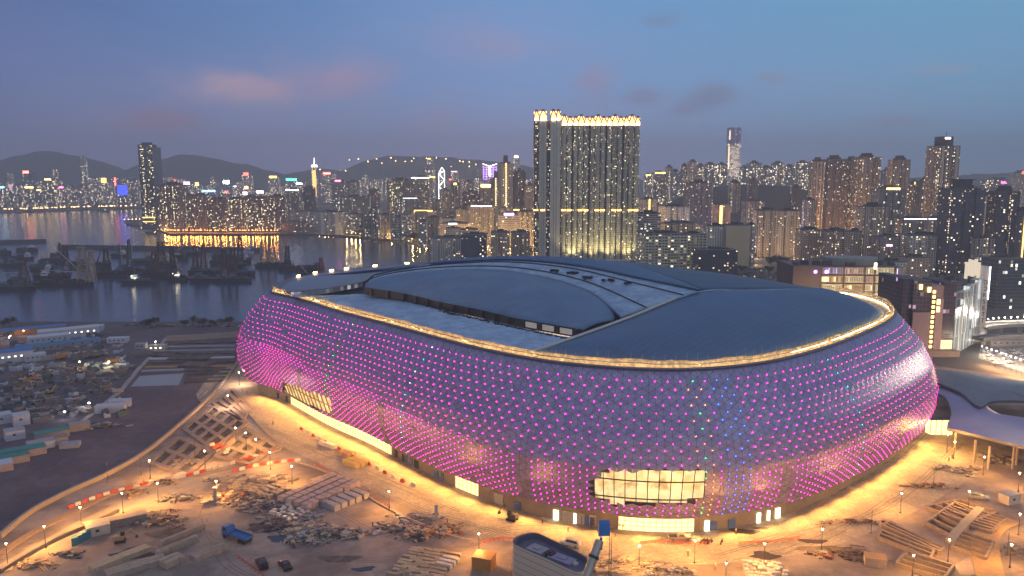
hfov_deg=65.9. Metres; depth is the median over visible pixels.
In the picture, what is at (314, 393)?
big window
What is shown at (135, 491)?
debris heap
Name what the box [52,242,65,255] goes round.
lighter boat
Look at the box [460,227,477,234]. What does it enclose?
city building
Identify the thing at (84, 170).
tower block
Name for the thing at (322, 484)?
wrapped bale
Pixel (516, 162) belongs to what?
office tower
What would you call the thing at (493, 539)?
fence
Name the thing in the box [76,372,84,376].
skip
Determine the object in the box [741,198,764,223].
city building
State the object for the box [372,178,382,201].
tower block
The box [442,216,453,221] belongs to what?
city building
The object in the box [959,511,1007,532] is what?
planter trenches
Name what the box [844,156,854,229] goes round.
city building
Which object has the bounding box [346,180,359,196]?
city building
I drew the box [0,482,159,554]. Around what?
edge kerb
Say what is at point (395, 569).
timber bundle
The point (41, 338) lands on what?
site office
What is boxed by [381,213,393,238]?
city building
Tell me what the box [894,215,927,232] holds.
city building
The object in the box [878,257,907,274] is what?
city building
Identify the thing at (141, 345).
site cabin
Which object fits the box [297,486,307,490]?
wrapped bale
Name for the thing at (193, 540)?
concrete block
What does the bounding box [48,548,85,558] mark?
debris heap
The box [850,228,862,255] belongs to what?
city building
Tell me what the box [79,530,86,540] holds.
portable toilet
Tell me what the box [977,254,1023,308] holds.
city building
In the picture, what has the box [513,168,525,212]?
city building
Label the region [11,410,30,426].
site cabin
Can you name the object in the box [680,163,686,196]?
city building
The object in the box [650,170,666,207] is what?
city building
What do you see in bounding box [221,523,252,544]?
flatbed truck
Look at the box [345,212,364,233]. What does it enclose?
city building
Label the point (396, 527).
debris heap
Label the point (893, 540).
planter trenches
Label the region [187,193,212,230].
city building
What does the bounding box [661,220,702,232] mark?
city building
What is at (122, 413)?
skip
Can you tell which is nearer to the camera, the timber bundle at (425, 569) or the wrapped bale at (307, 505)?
the timber bundle at (425, 569)
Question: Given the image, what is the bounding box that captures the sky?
[0,0,1023,180]
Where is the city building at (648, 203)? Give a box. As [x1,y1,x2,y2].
[638,196,656,211]
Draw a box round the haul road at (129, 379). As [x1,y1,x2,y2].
[81,338,165,420]
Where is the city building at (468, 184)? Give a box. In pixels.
[463,179,473,191]
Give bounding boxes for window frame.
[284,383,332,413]
[595,470,703,504]
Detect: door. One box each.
[414,460,418,468]
[434,469,438,478]
[514,501,520,510]
[581,516,590,525]
[709,521,717,530]
[728,519,735,528]
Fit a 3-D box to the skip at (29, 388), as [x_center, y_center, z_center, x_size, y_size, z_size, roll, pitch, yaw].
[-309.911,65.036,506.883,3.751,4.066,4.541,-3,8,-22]
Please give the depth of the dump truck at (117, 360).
582.37 m
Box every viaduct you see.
[972,333,1023,345]
[985,320,1023,333]
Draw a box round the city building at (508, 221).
[498,212,518,250]
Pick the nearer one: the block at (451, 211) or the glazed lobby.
the glazed lobby
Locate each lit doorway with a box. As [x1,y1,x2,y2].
[553,510,557,519]
[705,521,709,530]
[757,513,760,522]
[775,508,779,517]
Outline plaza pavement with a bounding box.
[196,363,990,563]
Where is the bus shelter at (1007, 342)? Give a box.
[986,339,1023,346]
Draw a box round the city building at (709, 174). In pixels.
[702,162,717,185]
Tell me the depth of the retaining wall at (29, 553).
295.64 m
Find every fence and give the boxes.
[314,462,391,508]
[482,536,513,543]
[640,540,709,544]
[737,535,799,544]
[847,486,866,492]
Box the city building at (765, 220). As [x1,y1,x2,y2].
[753,207,778,256]
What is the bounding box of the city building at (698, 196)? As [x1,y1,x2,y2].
[683,179,712,231]
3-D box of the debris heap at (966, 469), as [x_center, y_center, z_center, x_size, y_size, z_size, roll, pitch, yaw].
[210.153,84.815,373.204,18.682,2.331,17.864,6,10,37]
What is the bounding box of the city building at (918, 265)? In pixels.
[898,254,930,277]
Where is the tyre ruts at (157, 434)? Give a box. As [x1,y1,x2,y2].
[92,375,220,444]
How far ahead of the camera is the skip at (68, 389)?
505.00 m
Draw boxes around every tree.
[2,316,16,327]
[144,318,155,328]
[150,316,159,323]
[179,320,188,323]
[188,315,198,321]
[197,318,208,326]
[216,318,225,322]
[224,316,234,323]
[737,264,746,273]
[766,257,777,265]
[771,254,784,260]
[943,275,954,280]
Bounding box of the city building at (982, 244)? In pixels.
[970,234,995,259]
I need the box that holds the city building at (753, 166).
[746,160,761,184]
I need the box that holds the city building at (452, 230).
[446,226,459,234]
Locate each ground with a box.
[0,197,642,212]
[0,322,243,530]
[0,365,1023,575]
[126,202,1023,375]
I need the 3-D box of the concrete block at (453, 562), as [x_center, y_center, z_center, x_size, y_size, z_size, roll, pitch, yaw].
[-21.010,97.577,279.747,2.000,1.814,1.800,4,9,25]
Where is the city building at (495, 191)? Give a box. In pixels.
[491,171,498,230]
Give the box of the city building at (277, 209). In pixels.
[267,194,287,230]
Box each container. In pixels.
[0,442,46,456]
[0,450,29,463]
[0,457,13,472]
[26,437,54,448]
[33,426,69,439]
[37,433,68,445]
[59,440,80,448]
[69,420,89,431]
[94,402,126,413]
[108,398,131,406]
[471,549,496,572]
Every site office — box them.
[0,347,32,363]
[27,332,69,343]
[37,324,99,337]
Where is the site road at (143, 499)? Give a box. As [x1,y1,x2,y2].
[0,456,305,566]
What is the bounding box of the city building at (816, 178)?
[808,157,824,228]
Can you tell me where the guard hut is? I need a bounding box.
[148,344,167,350]
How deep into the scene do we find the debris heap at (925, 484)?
351.51 m
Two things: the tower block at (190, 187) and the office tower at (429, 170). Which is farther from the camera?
the tower block at (190, 187)
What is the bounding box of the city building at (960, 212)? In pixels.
[935,179,985,275]
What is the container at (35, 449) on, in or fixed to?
on the plot ground at (149, 403)
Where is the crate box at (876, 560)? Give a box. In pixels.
[863,551,887,568]
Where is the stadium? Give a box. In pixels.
[237,256,936,531]
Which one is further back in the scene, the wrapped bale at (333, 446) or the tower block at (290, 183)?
the tower block at (290, 183)
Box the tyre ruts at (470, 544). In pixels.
[337,511,717,550]
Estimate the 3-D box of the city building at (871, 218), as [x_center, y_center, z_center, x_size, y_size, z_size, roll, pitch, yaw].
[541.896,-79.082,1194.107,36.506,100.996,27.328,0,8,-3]
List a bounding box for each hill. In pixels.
[0,151,136,187]
[125,154,284,196]
[282,156,643,196]
[657,185,807,222]
[909,173,1007,186]
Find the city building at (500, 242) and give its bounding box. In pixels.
[491,229,509,255]
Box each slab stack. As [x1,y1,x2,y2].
[103,567,115,575]
[113,569,124,575]
[120,567,129,575]
[125,566,136,574]
[131,564,142,571]
[143,560,152,569]
[150,559,157,567]
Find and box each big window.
[284,384,332,412]
[595,468,704,504]
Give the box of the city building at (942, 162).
[922,132,960,217]
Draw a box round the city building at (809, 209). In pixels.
[801,197,816,227]
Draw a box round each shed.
[0,323,65,335]
[15,337,99,347]
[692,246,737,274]
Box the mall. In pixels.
[776,255,905,297]
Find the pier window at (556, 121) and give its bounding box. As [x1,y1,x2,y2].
[541,121,556,255]
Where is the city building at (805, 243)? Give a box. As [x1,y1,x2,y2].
[794,226,817,259]
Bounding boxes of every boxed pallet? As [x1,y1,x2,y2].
[267,493,273,499]
[274,491,280,497]
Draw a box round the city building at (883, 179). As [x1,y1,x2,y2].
[880,167,887,186]
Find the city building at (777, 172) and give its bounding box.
[770,161,784,185]
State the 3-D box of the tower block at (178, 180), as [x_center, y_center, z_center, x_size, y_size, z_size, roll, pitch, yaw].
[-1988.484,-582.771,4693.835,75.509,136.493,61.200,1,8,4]
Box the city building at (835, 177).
[822,155,847,228]
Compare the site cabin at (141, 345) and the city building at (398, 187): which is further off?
the city building at (398, 187)
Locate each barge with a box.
[0,262,36,290]
[1,247,96,285]
[32,246,71,278]
[94,248,126,276]
[115,239,154,272]
[140,242,182,277]
[165,239,191,280]
[187,245,219,273]
[188,247,251,281]
[236,235,251,261]
[254,239,291,267]
[274,246,322,270]
[297,257,325,275]
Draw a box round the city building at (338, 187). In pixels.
[331,179,345,209]
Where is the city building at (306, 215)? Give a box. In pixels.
[290,210,322,230]
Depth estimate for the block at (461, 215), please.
1683.19 m
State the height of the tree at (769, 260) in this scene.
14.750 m
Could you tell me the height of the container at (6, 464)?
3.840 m
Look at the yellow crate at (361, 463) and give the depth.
376.39 m
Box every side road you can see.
[971,361,1023,378]
[979,346,1023,371]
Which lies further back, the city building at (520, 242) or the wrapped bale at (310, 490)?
the city building at (520, 242)
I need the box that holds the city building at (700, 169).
[698,163,703,178]
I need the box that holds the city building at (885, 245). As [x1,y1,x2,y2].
[871,233,900,258]
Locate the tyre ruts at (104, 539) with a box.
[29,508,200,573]
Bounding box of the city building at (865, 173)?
[848,153,880,229]
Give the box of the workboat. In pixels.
[120,271,155,283]
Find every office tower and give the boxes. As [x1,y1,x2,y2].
[311,161,318,202]
[424,158,434,200]
[438,168,444,189]
[483,164,496,183]
[513,155,518,170]
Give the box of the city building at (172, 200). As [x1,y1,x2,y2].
[156,182,188,230]
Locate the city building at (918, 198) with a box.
[913,177,923,217]
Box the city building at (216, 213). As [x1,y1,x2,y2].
[208,197,225,230]
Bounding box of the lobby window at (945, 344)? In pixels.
[940,340,951,348]
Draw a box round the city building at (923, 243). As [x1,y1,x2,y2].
[892,231,936,274]
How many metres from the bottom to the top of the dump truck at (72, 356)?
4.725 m
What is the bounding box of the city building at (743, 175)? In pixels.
[739,165,747,184]
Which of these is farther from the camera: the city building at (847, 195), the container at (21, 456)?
the city building at (847, 195)
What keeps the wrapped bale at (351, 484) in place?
on the site ground at (991, 482)
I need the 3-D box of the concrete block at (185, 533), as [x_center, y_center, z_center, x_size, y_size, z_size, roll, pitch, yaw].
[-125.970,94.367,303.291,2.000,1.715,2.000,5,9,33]
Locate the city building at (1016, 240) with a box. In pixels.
[1007,207,1023,257]
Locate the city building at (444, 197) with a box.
[439,188,450,215]
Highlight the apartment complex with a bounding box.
[533,109,640,261]
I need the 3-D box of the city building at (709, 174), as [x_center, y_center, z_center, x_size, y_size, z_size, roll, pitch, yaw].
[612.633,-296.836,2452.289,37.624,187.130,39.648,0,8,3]
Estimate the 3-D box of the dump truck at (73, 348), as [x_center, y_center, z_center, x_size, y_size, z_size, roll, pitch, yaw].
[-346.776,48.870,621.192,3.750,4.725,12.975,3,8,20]
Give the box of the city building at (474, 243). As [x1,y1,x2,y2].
[461,231,487,257]
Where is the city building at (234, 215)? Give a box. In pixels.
[224,197,244,230]
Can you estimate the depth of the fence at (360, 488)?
338.00 m
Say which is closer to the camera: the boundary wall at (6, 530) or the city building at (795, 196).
the boundary wall at (6, 530)
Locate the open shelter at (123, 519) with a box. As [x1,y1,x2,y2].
[83,509,147,528]
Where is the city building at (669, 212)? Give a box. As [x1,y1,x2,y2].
[658,203,689,221]
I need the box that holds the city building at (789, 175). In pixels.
[782,164,794,186]
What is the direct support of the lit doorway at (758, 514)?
in the stadium
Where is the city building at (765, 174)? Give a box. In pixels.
[759,165,771,184]
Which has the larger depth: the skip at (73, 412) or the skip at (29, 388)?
the skip at (29, 388)
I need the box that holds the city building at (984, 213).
[982,192,987,233]
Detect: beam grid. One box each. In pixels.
[146,436,215,475]
[182,406,247,450]
[211,388,252,419]
[213,428,280,465]
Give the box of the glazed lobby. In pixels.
[925,416,952,434]
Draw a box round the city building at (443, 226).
[439,221,470,234]
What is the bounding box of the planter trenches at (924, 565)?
[895,550,954,575]
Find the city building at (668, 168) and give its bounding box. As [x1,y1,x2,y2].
[665,165,672,204]
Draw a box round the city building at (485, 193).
[479,184,490,204]
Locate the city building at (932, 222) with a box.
[926,215,936,231]
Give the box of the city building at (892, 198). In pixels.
[870,185,905,233]
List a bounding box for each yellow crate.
[337,450,345,456]
[342,458,349,464]
[343,452,351,457]
[347,460,354,466]
[351,462,359,468]
[357,460,364,466]
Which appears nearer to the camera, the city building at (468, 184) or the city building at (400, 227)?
the city building at (400, 227)
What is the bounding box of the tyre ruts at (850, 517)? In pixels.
[715,443,962,555]
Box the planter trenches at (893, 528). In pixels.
[882,521,944,554]
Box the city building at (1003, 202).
[984,186,1020,254]
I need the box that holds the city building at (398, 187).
[387,177,410,215]
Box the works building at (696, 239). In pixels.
[682,230,706,269]
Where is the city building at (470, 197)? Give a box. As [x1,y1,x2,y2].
[462,189,479,206]
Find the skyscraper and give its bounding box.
[726,127,740,184]
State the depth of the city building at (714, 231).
1180.71 m
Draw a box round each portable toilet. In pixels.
[70,535,77,546]
[75,533,81,543]
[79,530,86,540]
[84,529,90,538]
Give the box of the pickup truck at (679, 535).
[667,531,691,541]
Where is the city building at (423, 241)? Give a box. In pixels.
[419,218,427,247]
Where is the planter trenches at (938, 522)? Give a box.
[924,502,979,536]
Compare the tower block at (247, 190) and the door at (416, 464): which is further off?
the tower block at (247, 190)
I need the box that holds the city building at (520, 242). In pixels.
[511,229,529,255]
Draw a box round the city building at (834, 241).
[815,227,852,259]
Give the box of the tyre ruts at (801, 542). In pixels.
[669,495,898,566]
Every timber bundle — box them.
[386,571,400,575]
[392,567,403,571]
[393,564,406,568]
[396,560,410,564]
[398,568,411,572]
[399,558,412,562]
[402,554,415,558]
[402,572,415,575]
[406,551,418,554]
[406,562,418,567]
[407,569,419,573]
[408,548,420,552]
[408,566,421,569]
[409,558,422,561]
[411,546,423,549]
[415,561,427,564]
[419,564,432,568]
[421,568,431,572]
[424,552,436,555]
[424,558,437,561]
[424,561,435,565]
[426,548,438,552]
[432,570,446,575]
[433,567,447,571]
[447,551,461,557]
[595,570,603,574]
[609,570,617,574]
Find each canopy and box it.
[934,369,1023,408]
[937,385,1023,469]
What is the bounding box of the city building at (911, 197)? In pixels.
[907,179,915,214]
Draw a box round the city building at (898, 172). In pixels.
[887,155,910,214]
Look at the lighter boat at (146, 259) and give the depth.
1315.85 m
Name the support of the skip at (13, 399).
on the plot ground at (149, 403)
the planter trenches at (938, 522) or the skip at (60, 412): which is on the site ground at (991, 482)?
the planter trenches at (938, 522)
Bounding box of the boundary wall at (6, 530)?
[0,358,238,538]
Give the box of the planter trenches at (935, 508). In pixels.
[924,498,998,521]
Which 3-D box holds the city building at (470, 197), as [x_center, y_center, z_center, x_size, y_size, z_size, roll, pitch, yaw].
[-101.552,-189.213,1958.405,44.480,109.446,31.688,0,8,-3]
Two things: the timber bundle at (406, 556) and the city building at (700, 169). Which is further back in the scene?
the city building at (700, 169)
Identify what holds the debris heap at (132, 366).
on the plot ground at (149, 403)
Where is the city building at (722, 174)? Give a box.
[717,162,726,185]
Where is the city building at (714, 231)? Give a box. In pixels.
[705,222,723,247]
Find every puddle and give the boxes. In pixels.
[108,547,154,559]
[144,527,185,538]
[267,535,301,542]
[318,556,362,561]
[351,566,374,571]
[729,528,760,534]
[750,551,781,559]
[751,527,769,529]
[795,547,809,550]
[797,546,838,551]
[798,539,827,543]
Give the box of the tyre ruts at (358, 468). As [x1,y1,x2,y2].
[259,423,460,511]
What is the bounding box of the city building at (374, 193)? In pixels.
[367,188,380,207]
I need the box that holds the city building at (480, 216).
[467,203,493,243]
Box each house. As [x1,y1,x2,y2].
[742,273,757,277]
[755,272,765,278]
[756,268,765,273]
[765,276,775,279]
[934,265,936,275]
[942,273,955,280]
[956,273,967,283]
[956,283,966,291]
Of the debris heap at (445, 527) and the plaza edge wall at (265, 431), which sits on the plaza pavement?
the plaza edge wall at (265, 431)
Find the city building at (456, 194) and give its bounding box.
[450,181,460,207]
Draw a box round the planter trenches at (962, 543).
[951,530,994,559]
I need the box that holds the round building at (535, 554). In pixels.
[512,532,587,575]
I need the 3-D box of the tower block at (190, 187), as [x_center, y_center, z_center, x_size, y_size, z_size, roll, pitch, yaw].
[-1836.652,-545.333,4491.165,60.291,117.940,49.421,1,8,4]
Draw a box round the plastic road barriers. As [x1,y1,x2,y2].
[236,555,263,575]
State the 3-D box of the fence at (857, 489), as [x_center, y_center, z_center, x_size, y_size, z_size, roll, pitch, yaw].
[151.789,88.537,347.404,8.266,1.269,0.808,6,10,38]
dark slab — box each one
[134,351,179,356]
[167,355,213,359]
[177,362,216,367]
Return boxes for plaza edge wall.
[249,412,282,453]
[298,461,479,542]
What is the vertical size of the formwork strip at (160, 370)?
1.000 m
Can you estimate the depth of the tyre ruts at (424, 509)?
327.50 m
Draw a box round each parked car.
[255,557,268,570]
[278,559,292,570]
[559,536,581,548]
[968,491,990,500]
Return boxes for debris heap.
[0,393,59,400]
[2,364,68,370]
[5,557,59,571]
[11,404,93,414]
[46,376,116,384]
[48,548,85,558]
[80,387,128,395]
[85,421,132,430]
[102,364,141,370]
[120,488,149,498]
[120,508,188,528]
[122,324,197,327]
[137,478,181,484]
[155,492,203,503]
[162,457,216,465]
[195,324,241,327]
[200,484,264,506]
[202,473,298,491]
[215,499,287,519]
[246,523,283,532]
[252,516,308,533]
[266,507,329,523]
[279,519,348,535]
[279,522,389,546]
[371,520,422,535]
[385,511,447,523]
[394,524,462,542]
[437,522,469,537]
[593,553,682,575]
[639,563,697,575]
[804,544,893,561]
[811,518,895,524]
[897,481,958,488]
[932,463,980,476]
[978,452,1023,465]
[1000,542,1023,558]
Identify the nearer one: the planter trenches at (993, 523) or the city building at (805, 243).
the planter trenches at (993, 523)
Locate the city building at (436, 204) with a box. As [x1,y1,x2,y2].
[432,199,440,209]
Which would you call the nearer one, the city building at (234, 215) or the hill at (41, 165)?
the city building at (234, 215)
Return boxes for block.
[0,181,7,187]
[0,186,10,207]
[7,172,13,183]
[8,184,13,206]
[12,184,25,206]
[20,171,35,187]
[24,186,39,207]
[36,189,46,207]
[39,178,62,205]
[52,168,59,179]
[58,187,68,206]
[66,184,73,206]
[72,184,89,206]
[80,156,88,183]
[86,183,93,199]
[88,199,95,206]
[89,177,100,193]
[93,193,101,205]
[100,178,112,205]
[111,176,125,183]
[112,177,128,205]
[114,198,117,205]
[117,185,131,206]
[123,179,140,203]
[155,548,163,554]
[158,558,166,566]
[159,539,166,545]
[162,560,171,569]
[163,176,172,183]
[165,545,172,553]
[170,557,178,566]
[173,178,185,183]
[178,540,184,548]
[179,554,185,563]
[182,182,194,193]
[182,530,187,536]
[183,538,189,546]
[189,535,195,543]
[191,534,198,541]
[193,182,202,193]
[193,554,200,561]
[202,190,217,197]
[202,552,207,559]
[204,184,210,189]
[210,176,216,190]
[222,180,233,197]
[223,544,228,551]
[224,191,229,198]
[233,186,238,196]
[235,181,241,197]
[242,173,253,193]
[243,186,251,193]
[253,191,268,196]
[268,176,280,195]
[280,185,285,194]
[285,179,298,189]
[295,183,304,189]
[320,172,335,202]
[358,180,362,195]
[361,217,369,237]
[362,174,368,195]
[369,206,380,239]
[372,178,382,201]
[385,177,391,201]
[401,213,411,230]
[415,209,427,240]
[437,210,448,216]
[447,178,453,194]
[447,563,452,570]
[450,207,457,215]
[450,559,455,566]
[451,170,457,180]
[454,557,459,563]
[455,207,466,221]
[474,177,481,191]
[490,204,495,229]
[499,206,511,213]
[777,224,781,256]
[931,209,937,214]
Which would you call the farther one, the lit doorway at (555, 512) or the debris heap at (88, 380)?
the debris heap at (88, 380)
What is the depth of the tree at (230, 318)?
736.33 m
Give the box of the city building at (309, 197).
[302,185,315,209]
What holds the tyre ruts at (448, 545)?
on the site ground at (991, 482)
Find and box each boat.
[0,246,11,254]
[0,253,23,266]
[11,250,33,259]
[15,243,37,251]
[28,260,53,268]
[32,263,54,272]
[38,252,64,262]
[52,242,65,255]
[70,258,86,266]
[92,260,111,267]
[109,244,128,256]
[132,253,154,262]
[158,257,176,266]
[175,252,188,259]
[186,248,200,254]
[209,256,225,264]
[211,249,233,258]
[227,259,246,268]
[232,244,253,253]
[236,265,255,275]
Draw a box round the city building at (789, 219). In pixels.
[778,207,799,256]
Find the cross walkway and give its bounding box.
[945,506,984,543]
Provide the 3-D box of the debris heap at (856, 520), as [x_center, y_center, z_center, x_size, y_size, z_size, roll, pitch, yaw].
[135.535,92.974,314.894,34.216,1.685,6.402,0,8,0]
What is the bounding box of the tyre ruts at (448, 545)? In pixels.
[372,525,511,574]
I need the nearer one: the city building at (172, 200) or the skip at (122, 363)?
the skip at (122, 363)
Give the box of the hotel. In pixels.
[877,254,990,356]
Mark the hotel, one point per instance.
(942, 317)
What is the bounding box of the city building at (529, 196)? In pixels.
[525,182,532,210]
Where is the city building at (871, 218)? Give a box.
[855,202,888,255]
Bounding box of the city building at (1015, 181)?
[1007,170,1023,206]
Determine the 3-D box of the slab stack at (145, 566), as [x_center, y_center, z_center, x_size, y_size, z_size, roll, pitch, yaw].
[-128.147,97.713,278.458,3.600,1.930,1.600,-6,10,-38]
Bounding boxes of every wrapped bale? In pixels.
[277,494,288,503]
[284,491,295,496]
[285,496,296,504]
[291,488,301,492]
[292,493,303,498]
[293,498,304,507]
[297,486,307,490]
[299,490,309,495]
[300,495,310,500]
[301,501,312,509]
[303,483,314,487]
[305,488,315,492]
[306,493,317,497]
[307,498,318,508]
[309,480,319,484]
[311,485,321,489]
[312,490,323,494]
[314,495,324,505]
[316,478,325,482]
[317,482,327,487]
[319,487,329,492]
[321,492,331,498]
[321,499,329,507]
[323,480,333,484]
[325,485,334,489]
[326,489,337,496]
[326,500,333,509]
[327,473,337,477]
[328,477,338,481]
[330,444,336,448]
[330,502,340,511]
[331,482,341,486]
[332,487,342,493]
[335,475,344,479]
[336,479,346,483]
[337,499,347,508]
[338,484,349,491]
[342,477,352,481]
[344,481,354,488]
[345,496,354,505]
[350,479,360,487]
[352,494,361,502]
[360,491,369,499]
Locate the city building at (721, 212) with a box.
[712,202,730,223]
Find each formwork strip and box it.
[141,368,183,371]
[144,365,233,367]
[146,360,234,363]
[149,356,234,359]
[156,349,234,351]
[165,342,236,344]
[168,345,234,347]
[176,352,234,354]
[184,380,221,382]
[185,376,225,379]
[186,368,231,371]
[186,372,228,375]
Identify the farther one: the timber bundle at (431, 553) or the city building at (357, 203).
the city building at (357, 203)
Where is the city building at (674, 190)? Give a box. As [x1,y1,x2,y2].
[668,169,681,202]
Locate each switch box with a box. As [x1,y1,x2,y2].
[213,487,216,501]
[434,504,437,519]
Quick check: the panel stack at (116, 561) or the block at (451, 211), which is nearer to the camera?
the panel stack at (116, 561)
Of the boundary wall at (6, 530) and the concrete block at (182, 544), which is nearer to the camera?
the concrete block at (182, 544)
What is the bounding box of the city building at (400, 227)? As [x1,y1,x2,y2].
[390,215,414,241]
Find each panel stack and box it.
[88,559,107,570]
[90,560,109,572]
[92,561,112,573]
[103,558,121,565]
[115,553,132,562]
[123,550,141,557]
[133,546,150,554]
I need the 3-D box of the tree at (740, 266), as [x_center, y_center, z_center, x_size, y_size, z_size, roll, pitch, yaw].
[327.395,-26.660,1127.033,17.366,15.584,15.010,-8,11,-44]
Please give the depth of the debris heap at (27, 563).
279.18 m
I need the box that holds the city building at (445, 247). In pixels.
[430,235,460,261]
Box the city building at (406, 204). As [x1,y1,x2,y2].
[396,196,424,214]
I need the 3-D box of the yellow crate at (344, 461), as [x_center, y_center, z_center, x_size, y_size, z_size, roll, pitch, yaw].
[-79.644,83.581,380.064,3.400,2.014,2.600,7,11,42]
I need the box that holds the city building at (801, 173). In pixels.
[793,160,808,189]
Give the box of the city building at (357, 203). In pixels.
[336,195,370,213]
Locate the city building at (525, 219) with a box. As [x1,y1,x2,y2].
[517,209,532,245]
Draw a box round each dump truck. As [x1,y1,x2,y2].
[13,369,34,376]
[14,380,34,387]
[22,374,41,382]
[34,369,53,375]
[55,352,69,359]
[63,346,78,351]
[70,351,86,358]
[81,351,96,358]
[91,350,107,357]
[106,358,124,361]
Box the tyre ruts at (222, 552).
[198,496,254,575]
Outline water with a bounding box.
[0,205,510,321]
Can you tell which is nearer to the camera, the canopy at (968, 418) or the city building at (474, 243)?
the canopy at (968, 418)
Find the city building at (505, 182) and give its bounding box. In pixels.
[499,155,511,207]
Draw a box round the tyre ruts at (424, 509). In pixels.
[297,464,511,534]
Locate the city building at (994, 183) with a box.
[979,177,1007,191]
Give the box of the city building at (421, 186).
[411,175,432,208]
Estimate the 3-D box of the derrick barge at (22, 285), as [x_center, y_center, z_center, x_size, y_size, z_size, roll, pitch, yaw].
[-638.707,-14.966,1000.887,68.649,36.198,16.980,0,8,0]
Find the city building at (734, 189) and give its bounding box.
[728,179,740,213]
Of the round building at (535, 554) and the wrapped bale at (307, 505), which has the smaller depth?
the round building at (535, 554)
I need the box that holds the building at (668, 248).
[636,230,687,268]
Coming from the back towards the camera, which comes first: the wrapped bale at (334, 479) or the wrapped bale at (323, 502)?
the wrapped bale at (334, 479)
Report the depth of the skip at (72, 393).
496.48 m
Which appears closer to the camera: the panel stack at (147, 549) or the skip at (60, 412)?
the panel stack at (147, 549)
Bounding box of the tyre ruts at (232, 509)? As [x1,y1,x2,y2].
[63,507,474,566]
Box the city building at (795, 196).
[789,184,800,210]
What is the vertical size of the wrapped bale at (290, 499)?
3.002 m
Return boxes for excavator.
[46,385,59,394]
[56,351,72,357]
[66,365,81,370]
[114,528,137,543]
[497,505,518,521]
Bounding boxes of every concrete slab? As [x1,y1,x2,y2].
[131,373,183,386]
[955,556,975,574]
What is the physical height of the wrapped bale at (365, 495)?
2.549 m
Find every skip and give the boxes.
[0,400,12,409]
[3,384,12,391]
[5,361,15,365]
[9,340,17,345]
[9,364,22,370]
[11,396,19,403]
[12,374,21,380]
[12,379,22,386]
[13,385,23,393]
[14,404,24,412]
[15,398,33,404]
[21,390,33,393]
[22,362,33,369]
[25,386,33,389]
[25,400,32,406]
[25,406,34,409]
[30,365,43,370]
[30,412,38,418]
[31,396,44,401]
[32,409,52,416]
[32,415,54,422]
[33,389,48,396]
[33,400,41,405]
[34,379,43,386]
[41,372,51,378]
[42,353,54,360]
[44,394,53,402]
[48,361,65,366]
[49,405,63,410]
[53,378,63,386]
[53,397,63,403]
[58,410,66,414]
[61,377,69,384]
[64,386,78,392]
[65,395,85,403]
[67,404,85,412]
[68,370,75,377]
[68,391,78,395]
[69,409,78,416]
[70,357,78,362]
[70,399,79,404]
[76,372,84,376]
[81,334,94,338]
[81,398,90,402]
[81,408,93,414]
[84,360,93,366]
[84,368,94,375]
[87,363,98,368]
[90,381,101,386]
[93,332,103,335]
[93,344,103,348]
[96,371,113,376]
[98,383,111,388]
[101,408,108,415]
[102,361,111,367]
[103,412,110,417]
[111,386,123,393]
[113,348,122,353]
[113,374,130,380]
[115,361,129,365]
[115,409,128,417]
[116,367,126,372]
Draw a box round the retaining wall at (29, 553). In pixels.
[0,508,118,572]
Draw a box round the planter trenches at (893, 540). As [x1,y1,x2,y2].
[876,529,934,557]
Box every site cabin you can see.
[0,410,11,424]
[3,426,25,441]
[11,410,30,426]
[24,351,45,361]
[25,342,63,350]
[84,519,110,536]
[99,324,104,330]
[106,336,129,343]
[134,342,147,348]
[998,489,1021,505]
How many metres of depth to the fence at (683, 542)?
296.50 m
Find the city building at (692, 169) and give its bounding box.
[687,159,697,182]
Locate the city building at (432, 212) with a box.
[412,208,436,239]
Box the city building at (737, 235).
[721,222,749,269]
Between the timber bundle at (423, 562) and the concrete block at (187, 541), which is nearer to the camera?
the timber bundle at (423, 562)
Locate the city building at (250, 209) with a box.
[244,194,257,230]
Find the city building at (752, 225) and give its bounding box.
[747,222,755,267]
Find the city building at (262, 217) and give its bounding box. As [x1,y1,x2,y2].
[256,196,267,229]
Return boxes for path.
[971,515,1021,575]
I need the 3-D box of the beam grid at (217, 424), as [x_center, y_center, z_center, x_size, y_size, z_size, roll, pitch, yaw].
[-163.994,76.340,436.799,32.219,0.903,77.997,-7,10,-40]
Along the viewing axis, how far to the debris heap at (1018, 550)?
289.36 m
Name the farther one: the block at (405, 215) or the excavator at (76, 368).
the block at (405, 215)
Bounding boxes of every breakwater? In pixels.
[0,239,45,243]
[61,244,262,251]
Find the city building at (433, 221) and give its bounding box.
[426,215,441,244]
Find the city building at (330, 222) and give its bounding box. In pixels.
[316,210,346,234]
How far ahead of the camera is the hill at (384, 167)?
6331.91 m
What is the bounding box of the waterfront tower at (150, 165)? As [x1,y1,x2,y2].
[138,142,162,229]
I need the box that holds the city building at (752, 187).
[747,177,757,199]
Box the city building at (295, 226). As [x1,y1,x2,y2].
[281,220,309,231]
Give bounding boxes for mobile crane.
[582,520,611,575]
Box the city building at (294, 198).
[284,188,302,220]
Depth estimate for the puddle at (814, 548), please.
293.69 m
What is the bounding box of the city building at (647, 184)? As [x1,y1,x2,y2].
[643,173,651,197]
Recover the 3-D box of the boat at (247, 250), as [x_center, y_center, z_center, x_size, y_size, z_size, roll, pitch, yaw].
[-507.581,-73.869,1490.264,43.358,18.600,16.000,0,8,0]
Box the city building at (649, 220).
[638,210,660,231]
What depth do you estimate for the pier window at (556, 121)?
1237.75 m
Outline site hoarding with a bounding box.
[166,331,238,340]
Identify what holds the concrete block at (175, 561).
on the site ground at (991, 482)
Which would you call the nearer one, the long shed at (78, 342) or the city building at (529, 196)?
the long shed at (78, 342)

